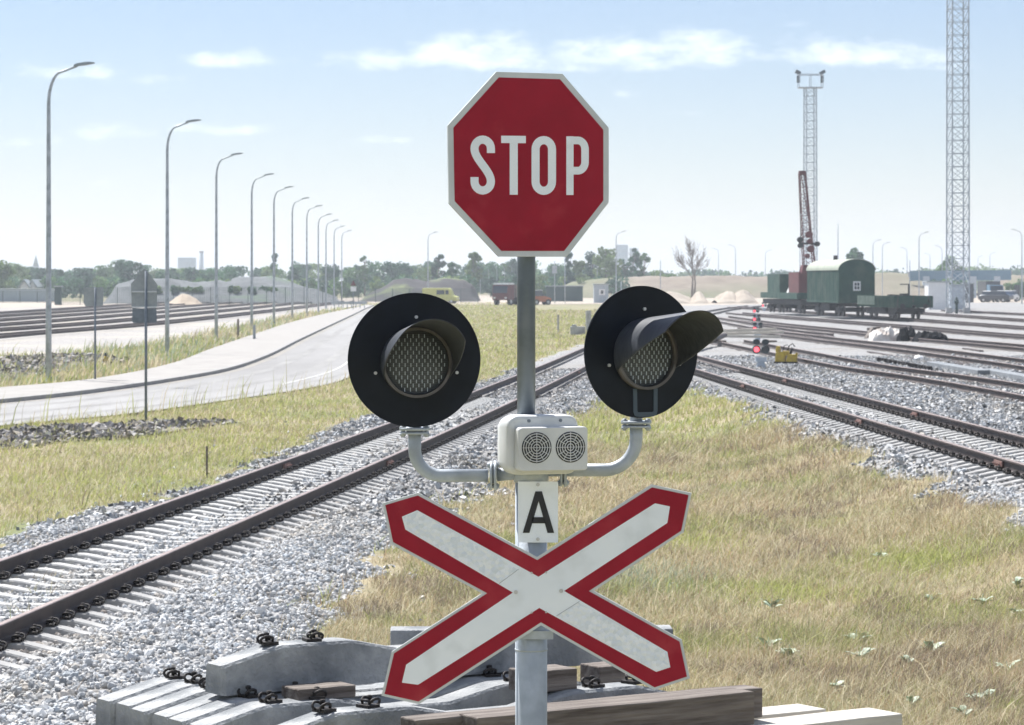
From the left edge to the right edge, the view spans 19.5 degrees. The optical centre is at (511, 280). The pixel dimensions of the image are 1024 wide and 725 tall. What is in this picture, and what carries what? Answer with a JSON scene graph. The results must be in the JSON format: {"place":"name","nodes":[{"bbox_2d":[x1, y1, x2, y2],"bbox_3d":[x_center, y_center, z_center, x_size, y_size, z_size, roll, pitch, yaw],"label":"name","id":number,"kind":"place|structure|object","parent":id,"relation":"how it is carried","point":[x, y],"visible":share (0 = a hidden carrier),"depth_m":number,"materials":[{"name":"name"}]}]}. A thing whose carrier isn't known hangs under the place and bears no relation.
{"place":"outdoors","nodes":[
{"label":"outdoors","id":0,"kind":"place"},
{"bbox_2d":[0,288,54,301],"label":"long shed","id":1,"kind":"structure","parent":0,"point":[23,298],"depth_m":470.00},
{"bbox_2d":[0,305,370,397],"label":"pavement","id":2,"kind":"structure","parent":0,"point":[244,349],"depth_m":119.97,"materials":[{"name":"concrete"}]},
{"bbox_2d":[83,287,102,378],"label":"road sign","id":3,"kind":"object","parent":2,"relation":"on","point":[93,296],"visible":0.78,"depth_m":96.29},
{"bbox_2d":[0,306,372,424],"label":"road","id":4,"kind":"structure","parent":0,"point":[330,347],"depth_m":93.26,"materials":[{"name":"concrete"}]},
{"bbox_2d":[0,370,348,421],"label":"tyre track","id":5,"kind":"structure","parent":4,"relation":"on","point":[344,373],"depth_m":81.49,"materials":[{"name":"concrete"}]},
{"bbox_2d":[0,341,349,414],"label":"tyre track","id":6,"kind":"structure","parent":4,"relation":"on","point":[336,356],"depth_m":93.14,"materials":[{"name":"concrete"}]},
{"bbox_2d":[1,315,363,408],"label":"tyre track","id":7,"kind":"structure","parent":4,"relation":"on","point":[310,350],"depth_m":105.17,"materials":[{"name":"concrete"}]},
{"bbox_2d":[0,306,373,404],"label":"road dust","id":8,"kind":"object","parent":4,"relation":"on","point":[283,351],"visible":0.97,"depth_m":111.15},
{"bbox_2d":[0,287,1023,724],"bbox_3d":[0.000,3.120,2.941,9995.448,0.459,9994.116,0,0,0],"label":"ground","id":9,"kind":"structure","parent":0,"point":[22,525],"depth_m":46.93,"materials":[{"name":"plant"}]},
{"bbox_2d":[0,260,16,287],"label":"broadleaf tree","id":10,"kind":"object","parent":9,"relation":"on","point":[6,270],"visible":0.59,"depth_m":559.28,"materials":[{"name":"green plant"}]},
{"bbox_2d":[46,62,94,379],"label":"street lamp","id":11,"kind":"object","parent":9,"relation":"on","point":[48,278],"visible":0.84,"depth_m":97.11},
{"bbox_2d":[15,425,190,440],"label":"rubble strip","id":12,"kind":"object","parent":9,"relation":"on","point":[163,428],"visible":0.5,"depth_m":66.23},
{"bbox_2d":[0,416,236,449],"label":"rubble stones","id":13,"kind":"object","parent":12,"relation":"on","point":[28,431],"visible":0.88,"depth_m":64.20,"materials":[{"name":"stone"}]},
{"bbox_2d":[115,259,143,280],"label":"broadleaf tree","id":14,"kind":"object","parent":9,"relation":"on","point":[124,271],"visible":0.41,"depth_m":599.55,"materials":[{"name":"green plant"}]},
{"bbox_2d":[0,302,270,307],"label":"sand strip","id":15,"kind":"object","parent":9,"relation":"on","point":[19,304],"visible":0.4,"depth_m":408.56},
{"bbox_2d":[62,287,341,304],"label":"fence","id":16,"kind":"object","parent":15,"relation":"on","point":[202,297],"visible":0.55,"depth_m":404.98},
{"bbox_2d":[131,268,156,420],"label":"road sign","id":17,"kind":"object","parent":9,"relation":"on","point":[144,294],"visible":0.87,"depth_m":69.20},
{"bbox_2d":[0,305,346,386],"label":"roadside grass","id":18,"kind":"structure","parent":9,"relation":"on","point":[155,347],"depth_m":130.86,"materials":[{"name":"plant"}]},
{"bbox_2d":[0,364,351,428],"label":"tall weeds","id":19,"kind":"object","parent":9,"relation":"on","point":[279,391],"visible":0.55,"depth_m":76.76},
{"bbox_2d":[0,304,358,354],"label":"yard ballast","id":20,"kind":"structure","parent":9,"relation":"on","point":[124,336],"depth_m":192.50,"materials":[{"name":"gravel"}]},
{"bbox_2d":[0,303,163,313],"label":"railway track","id":21,"kind":"structure","parent":20,"relation":"on","point":[53,309],"depth_m":325.50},
{"bbox_2d":[0,303,184,317],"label":"railway track","id":22,"kind":"structure","parent":20,"relation":"on","point":[59,312],"depth_m":299.07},
{"bbox_2d":[0,303,234,321],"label":"railway track","id":23,"kind":"structure","parent":20,"relation":"on","point":[77,314],"depth_m":278.12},
{"bbox_2d":[0,303,270,326],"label":"railway track","id":24,"kind":"structure","parent":20,"relation":"on","point":[3,324],"depth_m":253.20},
{"bbox_2d":[0,303,305,331],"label":"railway track","id":25,"kind":"structure","parent":20,"relation":"on","point":[57,325],"depth_m":229.01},
{"bbox_2d":[0,300,354,338],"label":"railway track","id":26,"kind":"structure","parent":20,"relation":"on","point":[80,329],"depth_m":208.75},
{"bbox_2d":[165,119,200,354],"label":"street lamp","id":27,"kind":"object","parent":9,"relation":"on","point":[167,345],"visible":0.86,"depth_m":131.75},
{"bbox_2d":[0,305,373,402],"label":"kerb","id":28,"kind":"structure","parent":9,"relation":"on","point":[129,385],"depth_m":96.16,"materials":[{"name":"concrete"}]},
{"bbox_2d":[1,519,390,699],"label":"ballast weeds","id":29,"kind":"object","parent":9,"relation":"on","point":[327,599],"visible":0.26,"depth_m":30.77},
{"bbox_2d":[105,278,339,303],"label":"gravel heap","id":30,"kind":"object","parent":9,"relation":"on","point":[223,286],"visible":0.5,"depth_m":430.99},
{"bbox_2d":[215,153,242,339],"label":"street lamp","id":31,"kind":"object","parent":9,"relation":"on","point":[216,265],"visible":0.83,"depth_m":166.25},
{"bbox_2d":[250,173,273,328],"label":"street lamp","id":32,"kind":"object","parent":9,"relation":"on","point":[251,293],"visible":0.88,"depth_m":198.18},
{"bbox_2d":[0,351,547,535],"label":"roadside grass","id":33,"kind":"structure","parent":9,"relation":"on","point":[62,472],"depth_m":58.19,"materials":[{"name":"plant"}]},
{"bbox_2d":[231,276,319,291],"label":"gravel heap","id":34,"kind":"object","parent":9,"relation":"on","point":[278,281],"visible":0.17,"depth_m":466.14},
{"bbox_2d":[273,186,293,323],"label":"street lamp","id":35,"kind":"object","parent":9,"relation":"on","point":[274,253],"visible":0.91,"depth_m":225.20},
{"bbox_2d":[7,272,629,297],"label":"shrub belt","id":36,"kind":"object","parent":9,"relation":"on","point":[107,285],"visible":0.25,"depth_m":568.69,"materials":[{"name":"green plant"}]},
{"bbox_2d":[6,258,676,295],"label":"woodland","id":37,"kind":"object","parent":9,"relation":"on","point":[230,272],"visible":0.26,"depth_m":670.32,"materials":[{"name":"green plant"}]},
{"bbox_2d":[334,301,571,355],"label":"roadside grass","id":38,"kind":"structure","parent":9,"relation":"on","point":[488,326],"depth_m":200.08,"materials":[{"name":"plant"}]},
{"bbox_2d":[16,420,898,625],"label":"stray stones","id":39,"kind":"object","parent":9,"relation":"on","point":[482,492],"visible":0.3,"depth_m":45.59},
{"bbox_2d":[492,283,516,304],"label":"red lorry","id":40,"kind":"object","parent":9,"relation":"on","point":[505,291],"visible":0.69,"depth_m":397.45,"materials":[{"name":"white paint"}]},
{"bbox_2d":[0,303,1023,724],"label":"ballast bed","id":41,"kind":"object","parent":9,"relation":"on","point":[576,361],"visible":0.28,"depth_m":114.63,"materials":[{"name":"gravel"}]},
{"bbox_2d":[0,347,585,678],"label":"railway track","id":42,"kind":"structure","parent":41,"relation":"on","point":[47,621],"depth_m":37.62,"materials":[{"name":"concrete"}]},
{"bbox_2d":[0,486,1023,724],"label":"ballast stones","id":43,"kind":"object","parent":41,"relation":"on","point":[58,676],"visible":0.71,"depth_m":29.19,"materials":[{"name":"gravel"}]},
{"bbox_2d":[21,353,1023,525],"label":"ballast stones","id":44,"kind":"object","parent":41,"relation":"on","point":[911,395],"visible":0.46,"depth_m":61.53,"materials":[{"name":"gravel"}]},
{"bbox_2d":[752,338,769,366],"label":"dwarf signal","id":45,"kind":"object","parent":41,"relation":"on","point":[764,349],"visible":0.98,"depth_m":95.36,"materials":[{"name":"black"}]},
{"bbox_2d":[717,317,834,336],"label":"railway track","id":46,"kind":"structure","parent":41,"relation":"on","point":[780,328],"depth_m":196.74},
{"bbox_2d":[774,343,797,363],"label":"track machine","id":47,"kind":"object","parent":41,"relation":"on","point":[780,356],"visible":0.93,"depth_m":99.34,"materials":[{"name":"yellow paint"}]},
{"bbox_2d":[761,171,820,313],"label":"rail crane","id":48,"kind":"object","parent":41,"relation":"on","point":[789,290],"visible":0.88,"depth_m":268.45,"materials":[{"name":"metal"}]},
{"bbox_2d":[806,255,875,316],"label":"covered wagon","id":49,"kind":"object","parent":41,"relation":"on","point":[836,285],"visible":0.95,"depth_m":248.16,"materials":[{"name":"metal"}]},
{"bbox_2d":[692,355,1023,491],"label":"railway track","id":50,"kind":"structure","parent":41,"relation":"on","point":[988,465],"depth_m":57.33,"materials":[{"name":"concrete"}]},
{"bbox_2d":[710,340,1023,403],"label":"railway track","id":51,"kind":"structure","parent":41,"relation":"on","point":[999,394],"depth_m":86.00,"materials":[{"name":"metal"}]},
{"bbox_2d":[720,316,1023,352],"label":"railway track","id":52,"kind":"structure","parent":41,"relation":"on","point":[1007,347],"depth_m":142.75,"materials":[{"name":"metal"}]},
{"bbox_2d":[725,312,1023,339],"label":"railway track","id":53,"kind":"structure","parent":41,"relation":"on","point":[963,332],"depth_m":200.66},
{"bbox_2d":[732,307,1023,329],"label":"railway track","id":54,"kind":"structure","parent":41,"relation":"on","point":[1000,326],"depth_m":228.71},
{"bbox_2d":[857,284,932,318],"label":"flat wagon","id":55,"kind":"object","parent":54,"relation":"on","point":[893,306],"visible":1,"depth_m":232.55,"materials":[{"name":"metal"}]},
{"bbox_2d":[738,328,1023,370],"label":"railway track","id":56,"kind":"structure","parent":41,"relation":"on","point":[930,352],"depth_m":116.69,"materials":[{"name":"metal"}]},
{"bbox_2d":[926,361,989,374],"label":"cable trough","id":57,"kind":"object","parent":41,"relation":"on","point":[969,369],"visible":0.53,"depth_m":91.42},
{"bbox_2d":[923,312,1023,321],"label":"railway track","id":58,"kind":"structure","parent":41,"relation":"on","point":[977,317],"depth_m":250.84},
{"bbox_2d":[987,369,1023,380],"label":"cable trough","id":59,"kind":"object","parent":41,"relation":"on","point":[1009,374],"visible":0.46,"depth_m":85.30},
{"bbox_2d":[33,402,1021,640],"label":"fringe grass","id":60,"kind":"structure","parent":9,"relation":"on","point":[332,604],"depth_m":41.39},
{"bbox_2d":[348,72,722,724],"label":"level crossing signal","id":61,"kind":"object","parent":9,"relation":"on","point":[528,165],"visible":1,"depth_m":10.86,"materials":[{"name":"metal"}]},
{"bbox_2d":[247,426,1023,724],"bbox_3d":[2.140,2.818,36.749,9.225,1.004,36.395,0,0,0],"label":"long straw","id":62,"kind":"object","parent":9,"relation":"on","point":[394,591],"visible":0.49,"depth_m":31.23,"materials":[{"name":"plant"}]},
{"bbox_2d":[536,308,795,444],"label":"dry grass","id":63,"kind":"structure","parent":9,"relation":"on","point":[610,427],"depth_m":67.81,"materials":[{"name":"plant"}]},
{"bbox_2d":[665,263,1023,289],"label":"woodland","id":64,"kind":"object","parent":9,"relation":"on","point":[710,272],"visible":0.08,"depth_m":1049.43,"materials":[{"name":"green plant"}]},
{"bbox_2d":[868,326,898,340],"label":"covered heap","id":65,"kind":"object","parent":9,"relation":"on","point":[887,334],"visible":0.81,"depth_m":149.26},
{"bbox_2d":[911,330,948,341],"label":"covered heap","id":66,"kind":"object","parent":9,"relation":"on","point":[933,335],"visible":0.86,"depth_m":144.76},
{"bbox_2d":[923,281,949,309],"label":"white container","id":67,"kind":"object","parent":9,"relation":"on","point":[936,290],"visible":0.64,"depth_m":330.00,"materials":[{"name":"metal"}]},
{"bbox_2d":[945,0,969,313],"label":"lattice mast","id":68,"kind":"object","parent":9,"relation":"on","point":[952,258],"visible":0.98,"depth_m":291.55,"materials":[{"name":"metal"}]},
{"bbox_2d":[0,0,1023,280],"label":"sky","id":69,"kind":"structure","parent":0,"point":[350,105],"materials":[{"name":"blue"}]},
{"bbox_2d":[337,295,1023,305],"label":"sand ground","id":70,"kind":"structure","parent":0,"point":[484,299],"depth_m":468.00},
{"bbox_2d":[342,288,477,301],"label":"fence","id":71,"kind":"object","parent":70,"relation":"on","point":[397,292],"visible":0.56,"depth_m":449.98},
{"bbox_2d":[362,278,479,300],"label":"soil heap","id":72,"kind":"object","parent":70,"relation":"on","point":[434,283],"visible":0.59,"depth_m":477.52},
{"bbox_2d":[430,254,446,279],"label":"broadleaf tree","id":73,"kind":"object","parent":70,"relation":"on","point":[438,264],"visible":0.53,"depth_m":599.69,"materials":[{"name":"green plant"}]},
{"bbox_2d":[422,288,458,303],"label":"van","id":74,"kind":"object","parent":70,"relation":"on","point":[446,294],"visible":0.64,"depth_m":424.05,"materials":[{"name":"paint"}]},
{"bbox_2d":[464,252,482,287],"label":"broadleaf tree","id":75,"kind":"object","parent":70,"relation":"on","point":[474,257],"visible":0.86,"depth_m":599.76,"materials":[{"name":"green plant"}]},
{"bbox_2d":[545,286,583,300],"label":"container wall","id":76,"kind":"structure","parent":70,"relation":"on","point":[573,293],"depth_m":470.00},
{"bbox_2d":[592,284,608,302],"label":"site cabin","id":77,"kind":"object","parent":70,"relation":"on","point":[600,293],"visible":0.96,"depth_m":440.00,"materials":[{"name":"metal"}]},
{"bbox_2d":[592,246,622,278],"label":"broadleaf tree","id":78,"kind":"object","parent":70,"relation":"on","point":[606,263],"visible":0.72,"depth_m":619.25,"materials":[{"name":"green plant"}]},
{"bbox_2d":[627,248,642,276],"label":"broadleaf tree","id":79,"kind":"object","parent":70,"relation":"on","point":[636,254],"visible":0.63,"depth_m":639.64,"materials":[{"name":"green plant"}]},
{"bbox_2d":[673,236,708,297],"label":"bare tree","id":80,"kind":"object","parent":70,"relation":"on","point":[690,249],"visible":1,"depth_m":450.00,"materials":[{"name":"brown plant"}]},
{"bbox_2d":[712,291,736,303],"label":"sand heap","id":81,"kind":"object","parent":70,"relation":"on","point":[727,297],"visible":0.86,"depth_m":428.75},
{"bbox_2d":[735,290,758,303],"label":"sand heap","id":82,"kind":"object","parent":70,"relation":"on","point":[744,297],"visible":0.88,"depth_m":427.66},
{"bbox_2d":[795,69,825,264],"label":"lattice mast","id":83,"kind":"object","parent":70,"relation":"on","point":[813,96],"visible":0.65,"depth_m":389.75,"materials":[{"name":"metal"}]},
{"bbox_2d":[908,270,1011,297],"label":"road bridge","id":84,"kind":"structure","parent":70,"relation":"on","point":[993,275],"depth_m":569.52,"materials":[{"name":"concrete"}]},
{"bbox_2d":[977,281,1003,300],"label":"dark lorry","id":85,"kind":"object","parent":70,"relation":"on","point":[982,286],"visible":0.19,"depth_m":478.87,"materials":[{"name":"grey metal"}]},
{"bbox_2d":[978,291,1013,301],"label":"parked car","id":86,"kind":"object","parent":70,"relation":"on","point":[1004,296],"visible":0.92,"depth_m":451.10,"materials":[{"name":"grey metal"}]},
{"bbox_2d":[565,272,924,297],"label":"embankment","id":87,"kind":"structure","parent":0,"point":[707,286],"depth_m":571.89,"materials":[{"name":"beige soil"}]},
{"label":"rubble bed","id":88,"kind":"structure","parent":0,"visible":0},
{"bbox_2d":[0,352,128,380],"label":"rubble stones","id":89,"kind":"object","parent":88,"relation":"on","point":[19,362],"visible":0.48,"depth_m":118.17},
{"bbox_3d":[0.123,3.174,16.518,0.203,0.221,1.250,0,0,-33],"label":"timber bearer","id":90,"kind":"object","parent":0,"visible":0},
{"bbox_3d":[0.123,2.949,16.517,0.204,0.222,1.250,0,0,-33],"label":"timber bearer","id":91,"kind":"object","parent":90,"relation":"on","visible":0},
{"bbox_3d":[0.873,2.754,16.204,2.900,0.171,0.304,0,0,-33],"label":"timber beam","id":92,"kind":"object","parent":91,"relation":"on","visible":0},
{"bbox_2d":[753,708,901,724],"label":"timber beam","id":93,"kind":"structure","parent":92,"relation":"on","point":[866,716],"depth_m":17.07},
{"bbox_2d":[400,685,761,724],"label":"timber beam","id":94,"kind":"structure","parent":93,"relation":"on","point":[449,718],"depth_m":16.27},
{"bbox_2d":[459,688,753,724],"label":"timber beam","id":95,"kind":"structure","parent":93,"relation":"on","point":[730,706],"depth_m":16.35,"materials":[{"name":"wood"}]},
{"bbox_3d":[-1.198,2.919,17.653,2.700,0.250,0.225,0,0,-33],"label":"concrete sleeper","id":96,"kind":"object","parent":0,"visible":0},
{"bbox_3d":[-1.206,2.666,17.648,2.700,0.250,0.225,0,0,-33],"label":"concrete sleeper","id":97,"kind":"object","parent":96,"relation":"on","visible":0},
{"bbox_2d":[95,667,205,724],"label":"concrete sleeper","id":98,"kind":"object","parent":97,"relation":"on","point":[106,709],"visible":0.16,"depth_m":16.98,"materials":[{"name":"concrete"}]},
{"bbox_2d":[390,625,672,644],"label":"concrete beam","id":99,"kind":"structure","parent":98,"relation":"on","point":[399,635],"depth_m":17.90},
{"bbox_3d":[-1.043,2.919,17.474,2.700,0.250,0.225,0,0,-33],"label":"concrete sleeper","id":100,"kind":"object","parent":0,"visible":0},
{"bbox_3d":[-1.071,2.666,17.456,2.700,0.250,0.225,0,0,-33],"label":"concrete sleeper","id":101,"kind":"object","parent":100,"relation":"on","visible":0},
{"bbox_2d":[115,671,373,724],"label":"concrete sleeper","id":102,"kind":"object","parent":101,"relation":"on","point":[124,708],"visible":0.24,"depth_m":16.80,"materials":[{"name":"concrete"}]},
{"bbox_3d":[-0.944,2.919,17.259,2.700,0.250,0.225,0,0,-33],"label":"concrete sleeper","id":103,"kind":"object","parent":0,"visible":0},
{"bbox_3d":[-0.958,2.666,17.250,2.700,0.250,0.225,0,0,-33],"label":"concrete sleeper","id":104,"kind":"object","parent":103,"relation":"on","visible":0},
{"bbox_2d":[130,677,384,724],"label":"concrete sleeper","id":105,"kind":"object","parent":104,"relation":"on","point":[142,714],"visible":0.1,"depth_m":16.59,"materials":[{"name":"concrete"}]},
{"bbox_3d":[-0.838,2.919,17.049,2.700,0.250,0.225,0,0,-33],"label":"concrete sleeper","id":106,"kind":"object","parent":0,"visible":0},
{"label":"concrete sleeper","id":107,"kind":"object","parent":106,"relation":"on","visible":0},
{"bbox_2d":[152,672,502,724],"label":"concrete sleeper","id":108,"kind":"object","parent":107,"relation":"on","point":[162,717],"visible":0.02,"depth_m":16.43,"materials":[{"name":"concrete"}]},
{"bbox_2d":[205,629,601,695],"bbox_3d":[-0.510,2.112,17.145,2.700,0.316,0.225,0,0,-33],"label":"concrete sleeper","id":109,"kind":"object","parent":108,"relation":"on","point":[269,662],"visible":0.47,"depth_m":16.65,"materials":[{"name":"concrete"}]},
{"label":"concrete sleeper","id":110,"kind":"object","parent":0,"visible":0},
{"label":"concrete sleeper","id":111,"kind":"object","parent":110,"relation":"on","visible":0},
{"bbox_2d":[168,665,508,724],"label":"concrete sleeper","id":112,"kind":"object","parent":111,"relation":"on","point":[205,711],"visible":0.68,"depth_m":16.35,"materials":[{"name":"concrete"}]},
{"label":"concrete sleeper","id":113,"kind":"object","parent":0,"visible":0},
{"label":"concrete sleeper","id":114,"kind":"object","parent":113,"relation":"on","visible":0},
{"bbox_2d":[189,671,581,724],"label":"concrete sleeper","id":115,"kind":"object","parent":114,"relation":"on","point":[268,710],"visible":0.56,"depth_m":16.28,"materials":[{"name":"concrete"}]},
{"bbox_2d":[282,681,355,700],"bbox_3d":[-1.064,2.259,16.432,0.360,0.071,0.203,0,0,-33],"label":"wood block","id":116,"kind":"object","parent":115,"relation":"on","point":[333,689],"depth_m":16.38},
{"bbox_2d":[580,661,624,683],"bbox_3d":[0.529,2.269,17.218,0.200,0.121,0.203,0,0,-33],"label":"wood block","id":117,"kind":"object","parent":115,"relation":"on","point":[603,672],"depth_m":17.14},
{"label":"concrete sleeper","id":118,"kind":"object","parent":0,"visible":0},
{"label":"concrete sleeper","id":119,"kind":"object","parent":118,"relation":"on","visible":0},
{"bbox_2d":[278,674,666,724],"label":"concrete sleeper","id":120,"kind":"object","parent":119,"relation":"on","point":[369,712],"visible":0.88,"depth_m":15.99,"materials":[{"name":"concrete"}]},
{"bbox_2d":[509,664,576,691],"bbox_3d":[0.173,2.229,16.730,0.320,0.122,0.224,0,0,-33],"label":"wood block","id":121,"kind":"object","parent":120,"relation":"on","point":[560,678],"depth_m":16.68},
{"bbox_2d":[754,704,825,719],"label":"timber beam","id":122,"kind":"structure","parent":119,"relation":"on","point":[783,710],"depth_m":17.37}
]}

